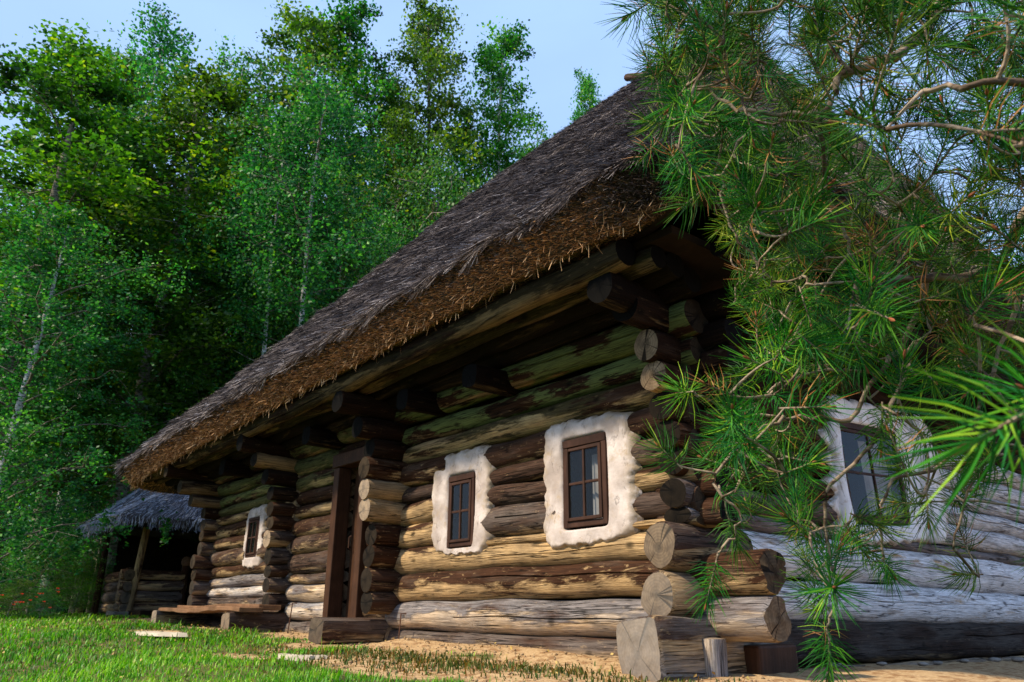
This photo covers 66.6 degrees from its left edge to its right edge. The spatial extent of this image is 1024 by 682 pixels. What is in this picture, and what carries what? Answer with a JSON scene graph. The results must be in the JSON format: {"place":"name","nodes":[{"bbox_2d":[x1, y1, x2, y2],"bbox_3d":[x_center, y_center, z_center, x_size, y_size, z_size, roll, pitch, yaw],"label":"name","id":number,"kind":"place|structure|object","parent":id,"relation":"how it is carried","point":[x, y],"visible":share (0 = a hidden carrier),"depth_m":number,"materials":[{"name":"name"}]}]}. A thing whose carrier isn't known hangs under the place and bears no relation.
{"place":"outdoors","nodes":[
{"label":"outdoors","id":0,"kind":"place"},
{"bbox_2d":[0,610,607,681],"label":"grass","id":1,"kind":"structure","parent":0,"point":[191,657],"depth_m":6.59,"materials":[{"name":"green plant"}]},
{"bbox_2d":[0,615,1023,681],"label":"ground","id":2,"kind":"structure","parent":0,"point":[1000,671],"depth_m":5.72,"materials":[{"name":"soil"}]},
{"bbox_2d":[0,578,56,616],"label":"bush","id":3,"kind":"object","parent":2,"relation":"on","point":[21,585],"visible":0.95,"depth_m":12.57,"materials":[{"name":"green plant"}]},
{"bbox_2d":[2,588,59,607],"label":"red flowers","id":4,"kind":"object","parent":2,"relation":"on","point":[36,597],"visible":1,"depth_m":11.91,"materials":[{"name":"red plant"}]},
{"bbox_2d":[14,587,65,618],"bbox_3d":[-7.591,4.263,12.630,0.858,0.549,0.886,5,-20,-12],"label":"bush","id":5,"kind":"object","parent":2,"relation":"on","point":[40,606],"visible":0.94,"depth_m":12.59,"materials":[{"name":"green plant"}]},
{"bbox_2d":[0,504,101,612],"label":"bush","id":6,"kind":"object","parent":2,"relation":"on","point":[94,556],"visible":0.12,"depth_m":19.16,"materials":[{"name":"green plant"}]},
{"bbox_2d":[0,152,110,533],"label":"aspen tree","id":7,"kind":"object","parent":2,"relation":"on","point":[16,387],"visible":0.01,"depth_m":26.00,"materials":[{"name":"green plant"}]},
{"bbox_2d":[0,534,113,613],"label":"bush","id":8,"kind":"object","parent":2,"relation":"on","point":[50,571],"visible":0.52,"depth_m":15.01,"materials":[{"name":"green plant"}]},
{"bbox_2d":[26,556,112,612],"bbox_3d":[-9.654,5.429,17.224,2.437,1.294,2.230,12,-23,-29],"label":"bush","id":9,"kind":"object","parent":2,"relation":"on","point":[82,584],"visible":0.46,"depth_m":17.12,"materials":[{"name":"green plant"}]},
{"bbox_2d":[0,321,146,612],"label":"young tree","id":10,"kind":"object","parent":2,"relation":"on","point":[86,500],"visible":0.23,"depth_m":17.82,"materials":[{"name":"green plant"}]},
{"bbox_2d":[1,204,173,613],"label":"aspen tree","id":11,"kind":"object","parent":2,"relation":"on","point":[80,610],"depth_m":24.26,"materials":[{"name":"green plant"}]},
{"bbox_2d":[0,412,175,613],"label":"distant woodland","id":12,"kind":"object","parent":2,"relation":"on","point":[2,547],"depth_m":31.18,"materials":[{"name":"green plant"}]},
{"bbox_2d":[66,565,112,611],"bbox_3d":[-9.307,5.706,17.915,1.730,1.286,1.675,5,-20,-12],"label":"bush","id":13,"kind":"object","parent":2,"relation":"on","point":[90,593],"visible":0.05,"depth_m":17.62,"materials":[{"name":"green plant"}]},
{"bbox_2d":[0,188,197,616],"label":"birch tree","id":14,"kind":"object","parent":2,"relation":"on","point":[9,445],"visible":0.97,"depth_m":14.27,"materials":[{"name":"green plant"}]},
{"bbox_2d":[0,38,198,611],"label":"aspen tree","id":15,"kind":"object","parent":2,"relation":"on","point":[126,76],"visible":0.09,"depth_m":23.15,"materials":[{"name":"green plant"}]},
{"bbox_2d":[1,295,220,613],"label":"young tree","id":16,"kind":"object","parent":2,"relation":"on","point":[99,550],"visible":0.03,"depth_m":20.54,"materials":[{"name":"green plant"}]},
{"bbox_2d":[0,0,238,612],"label":"birch tree","id":17,"kind":"object","parent":2,"relation":"on","point":[161,54],"visible":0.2,"depth_m":22.80,"materials":[{"name":"green plant"}]},
{"bbox_2d":[0,18,240,477],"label":"aspen tree","id":18,"kind":"object","parent":2,"relation":"on","point":[52,93],"visible":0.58,"depth_m":18.18,"materials":[{"name":"green plant"}]},
{"bbox_2d":[1,260,260,599],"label":"young tree","id":19,"kind":"object","parent":2,"relation":"on","point":[154,413],"visible":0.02,"depth_m":21.70,"materials":[{"name":"green plant"}]},
{"bbox_2d":[75,488,212,615],"bbox_3d":[-6.909,4.332,17.084,4.408,3.543,3.508,16,-25,-37],"label":"thatched shelter","id":20,"kind":"object","parent":2,"relation":"on","point":[147,576],"visible":0.27,"depth_m":16.27,"materials":[{"name":"grey plant"}]},
{"bbox_2d":[134,631,187,636],"bbox_3d":[-3.944,3.271,8.712,0.407,0.039,1.630,15,-24,-34],"label":"flat stone","id":21,"kind":"object","parent":2,"relation":"on","point":[164,633],"visible":0.8,"depth_m":8.33,"materials":[{"name":"beige stone"}]},
{"bbox_2d":[0,47,346,612],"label":"aspen tree","id":22,"kind":"object","parent":2,"relation":"on","point":[210,91],"visible":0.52,"depth_m":19.79,"materials":[{"name":"green plant"}]},
{"bbox_2d":[116,371,237,549],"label":"young tree","id":23,"kind":"object","parent":2,"relation":"on","point":[189,530],"depth_m":18.31,"materials":[{"name":"green plant"}]},
{"bbox_2d":[35,175,349,559],"bbox_3d":[-8.895,1.484,23.965,10.200,13.319,11.147,13,-23,-32],"label":"young tree","id":24,"kind":"object","parent":2,"relation":"on","point":[157,385],"visible":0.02,"depth_m":20.55,"materials":[{"name":"green plant"}]},
{"bbox_2d":[114,114,284,413],"bbox_3d":[-9.003,-0.008,21.844,4.587,14.662,4.004,12,-23,-28],"label":"birch tree","id":25,"kind":"object","parent":2,"relation":"on","point":[197,246],"visible":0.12,"depth_m":22.12,"materials":[{"name":"green plant"}]},
{"bbox_2d":[140,29,280,391],"bbox_3d":[-10.123,-1.698,24.782,6.144,19.836,6.485,5,-20,-12],"label":"birch tree","id":26,"kind":"object","parent":2,"relation":"on","point":[221,60],"visible":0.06,"depth_m":27.98,"materials":[{"name":"green plant"}]},
{"bbox_2d":[130,140,344,425],"bbox_3d":[-7.572,0.569,21.936,5.563,13.671,6.169,11,-22,-28],"label":"birch tree","id":27,"kind":"object","parent":2,"relation":"on","point":[184,370],"visible":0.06,"depth_m":20.79,"materials":[{"name":"green plant"}]},
{"bbox_2d":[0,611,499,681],"bbox_3d":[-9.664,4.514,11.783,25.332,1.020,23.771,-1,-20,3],"label":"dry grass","id":28,"kind":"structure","parent":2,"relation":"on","point":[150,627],"depth_m":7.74,"materials":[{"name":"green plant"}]},
{"bbox_2d":[137,219,369,425],"bbox_3d":[-6.571,1.720,22.513,9.138,11.933,9.987,4,-20,-10],"label":"young tree","id":29,"kind":"object","parent":2,"relation":"on","point":[222,370],"visible":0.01,"depth_m":21.32,"materials":[{"name":"green plant"}]},
{"bbox_2d":[151,0,391,378],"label":"aspen tree","id":30,"kind":"object","parent":2,"relation":"on","point":[299,25],"visible":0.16,"depth_m":29.40,"materials":[{"name":"green plant"}]},
{"bbox_2d":[170,84,373,360],"bbox_3d":[-5.722,-0.210,18.445,4.004,12.816,4.587,-6,-21,17],"label":"birch tree","id":31,"kind":"object","parent":2,"relation":"on","point":[276,215],"visible":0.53,"depth_m":18.77,"materials":[{"name":"green plant"}]},
{"bbox_2d":[287,603,296,632],"bbox_3d":[-2.685,3.405,9.493,0.092,0.416,0.018,8,-21,-21],"label":"iron rod","id":32,"kind":"object","parent":2,"relation":"on","point":[290,617],"visible":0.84,"depth_m":9.49,"materials":[{"name":"metal"}]},
{"bbox_2d":[186,204,399,531],"bbox_3d":[-4.637,1.790,20.178,7.847,10.247,8.576,15,-24,-35],"label":"young tree","id":33,"kind":"object","parent":2,"relation":"on","point":[276,326],"visible":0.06,"depth_m":19.70,"materials":[{"name":"green plant"}]},
{"bbox_2d":[277,653,327,660],"bbox_3d":[-1.660,2.469,6.089,0.694,0.039,0.249,-18,-27,41],"label":"flat stone","id":34,"kind":"object","parent":2,"relation":"on","point":[302,656],"visible":0.62,"depth_m":5.94,"materials":[{"name":"beige stone"}]},
{"bbox_2d":[214,42,418,342],"bbox_3d":[-4.774,-0.584,18.208,4.862,13.433,5.570,2,-20,-6],"label":"birch tree","id":35,"kind":"object","parent":2,"relation":"on","point":[311,108],"visible":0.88,"depth_m":18.75,"materials":[{"name":"green plant"}]},
{"bbox_2d":[252,0,401,345],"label":"aspen tree","id":36,"kind":"object","parent":2,"relation":"on","point":[352,20],"visible":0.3,"depth_m":30.23,"materials":[{"name":"green plant"}]},
{"bbox_2d":[224,197,439,324],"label":"young tree","id":37,"kind":"object","parent":2,"relation":"on","point":[393,235],"visible":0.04,"depth_m":22.84,"materials":[{"name":"green plant"}]},
{"bbox_2d":[287,62,439,278],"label":"aspen tree","id":38,"kind":"object","parent":2,"relation":"on","point":[391,104],"visible":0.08,"depth_m":30.85,"materials":[{"name":"green plant"}]},
{"bbox_2d":[1,623,749,681],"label":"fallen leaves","id":39,"kind":"object","parent":2,"relation":"on","point":[542,663],"visible":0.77,"depth_m":6.43,"materials":[{"name":"brown plant"}]},
{"bbox_2d":[295,96,477,303],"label":"aspen tree","id":40,"kind":"object","parent":2,"relation":"on","point":[404,138],"visible":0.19,"depth_m":26.78,"materials":[{"name":"green plant"}]},
{"bbox_2d":[285,130,503,278],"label":"young tree","id":41,"kind":"object","parent":2,"relation":"on","point":[431,194],"visible":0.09,"depth_m":24.55,"materials":[{"name":"green plant"}]},
{"bbox_2d":[398,613,405,638],"bbox_3d":[-1.100,2.846,7.766,0.089,0.259,0.039,16,-25,-37],"label":"iron rod","id":42,"kind":"object","parent":2,"relation":"on","point":[400,624],"visible":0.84,"depth_m":7.75,"materials":[{"name":"metal"}]},
{"bbox_2d":[342,0,492,237],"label":"aspen tree","id":43,"kind":"object","parent":2,"relation":"on","point":[428,56],"visible":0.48,"depth_m":31.19,"materials":[{"name":"green plant"}]},
{"bbox_2d":[130,626,783,681],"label":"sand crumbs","id":44,"kind":"object","parent":2,"relation":"on","point":[494,652],"visible":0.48,"depth_m":5.80,"materials":[{"name":"beige sand"}]},
{"bbox_2d":[179,630,745,681],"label":"weeds","id":45,"kind":"object","parent":2,"relation":"on","point":[440,662],"visible":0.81,"depth_m":5.38,"materials":[{"name":"green plant"}]},
{"bbox_2d":[431,105,497,204],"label":"birch tree","id":46,"kind":"object","parent":2,"relation":"on","point":[455,162],"visible":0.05,"depth_m":32.20,"materials":[{"name":"green plant"}]},
{"bbox_2d":[436,15,561,200],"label":"aspen tree","id":47,"kind":"object","parent":2,"relation":"on","point":[484,58],"visible":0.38,"depth_m":32.78,"materials":[{"name":"green plant"}]},
{"bbox_2d":[508,124,554,166],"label":"birch tree","id":48,"kind":"object","parent":2,"relation":"on","point":[528,147],"visible":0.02,"depth_m":40.58,"materials":[{"name":"green plant"}]},
{"bbox_2d":[112,18,1023,681],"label":"log house","id":49,"kind":"structure","parent":2,"relation":"on","point":[432,430],"depth_m":7.11,"materials":[{"name":"brown wood"}]},
{"bbox_2d":[158,604,280,612],"bbox_3d":[-4.172,3.757,10.943,0.651,0.125,3.400,16,-25,-37],"label":"plank bench","id":50,"kind":"object","parent":49,"relation":"on","point":[217,608],"visible":0.99,"depth_m":10.29,"materials":[{"name":"brown wood"}]},
{"bbox_2d":[245,516,259,557],"bbox_3d":[-3.787,2.869,11.409,0.065,0.564,0.392,16,-25,-37],"label":"window","id":51,"kind":"structure","parent":49,"relation":"in","point":[250,537],"depth_m":11.40,"materials":[{"name":"brown wood"}]},
{"bbox_2d":[322,446,369,617],"bbox_3d":[-1.874,2.312,9.211,0.286,2.035,0.911,16,-25,-37],"label":"door frame","id":52,"kind":"structure","parent":49,"relation":"in","point":[343,463],"depth_m":9.30,"materials":[{"name":"brown wood"}]},
{"bbox_2d":[447,472,475,547],"bbox_3d":[-0.489,1.652,7.617,0.063,0.691,0.426,16,-25,-37],"label":"window","id":53,"kind":"structure","parent":49,"relation":"in","point":[470,478],"depth_m":7.60,"materials":[{"name":"brown wood"}]},
{"bbox_2d":[562,432,608,528],"bbox_3d":[0.627,1.155,6.418,0.126,0.730,0.503,16,-25,-37],"label":"window","id":54,"kind":"structure","parent":49,"relation":"in","point":[600,516],"depth_m":6.38,"materials":[{"name":"brown wood"}]},
{"bbox_2d":[839,422,910,524],"bbox_3d":[3.372,1.258,7.371,1.203,0.930,0.125,12,-23,-38],"label":"window","id":55,"kind":"structure","parent":49,"relation":"in","point":[871,481],"depth_m":7.46,"materials":[{"name":"brown wood"}]},
{"bbox_2d":[568,66,604,123],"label":"aspen tree","id":56,"kind":"object","parent":2,"relation":"on","point":[586,88],"visible":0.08,"depth_m":39.99,"materials":[{"name":"green plant"}]},
{"bbox_2d":[596,0,1023,681],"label":"pine tree","id":57,"kind":"object","parent":2,"relation":"on","point":[710,42],"visible":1,"depth_m":1.67,"materials":[{"name":"green plant"}]},
{"bbox_2d":[0,0,1023,520],"label":"sky","id":58,"kind":"structure","parent":0,"point":[565,36],"materials":[{"name":"blue"}]}
]}

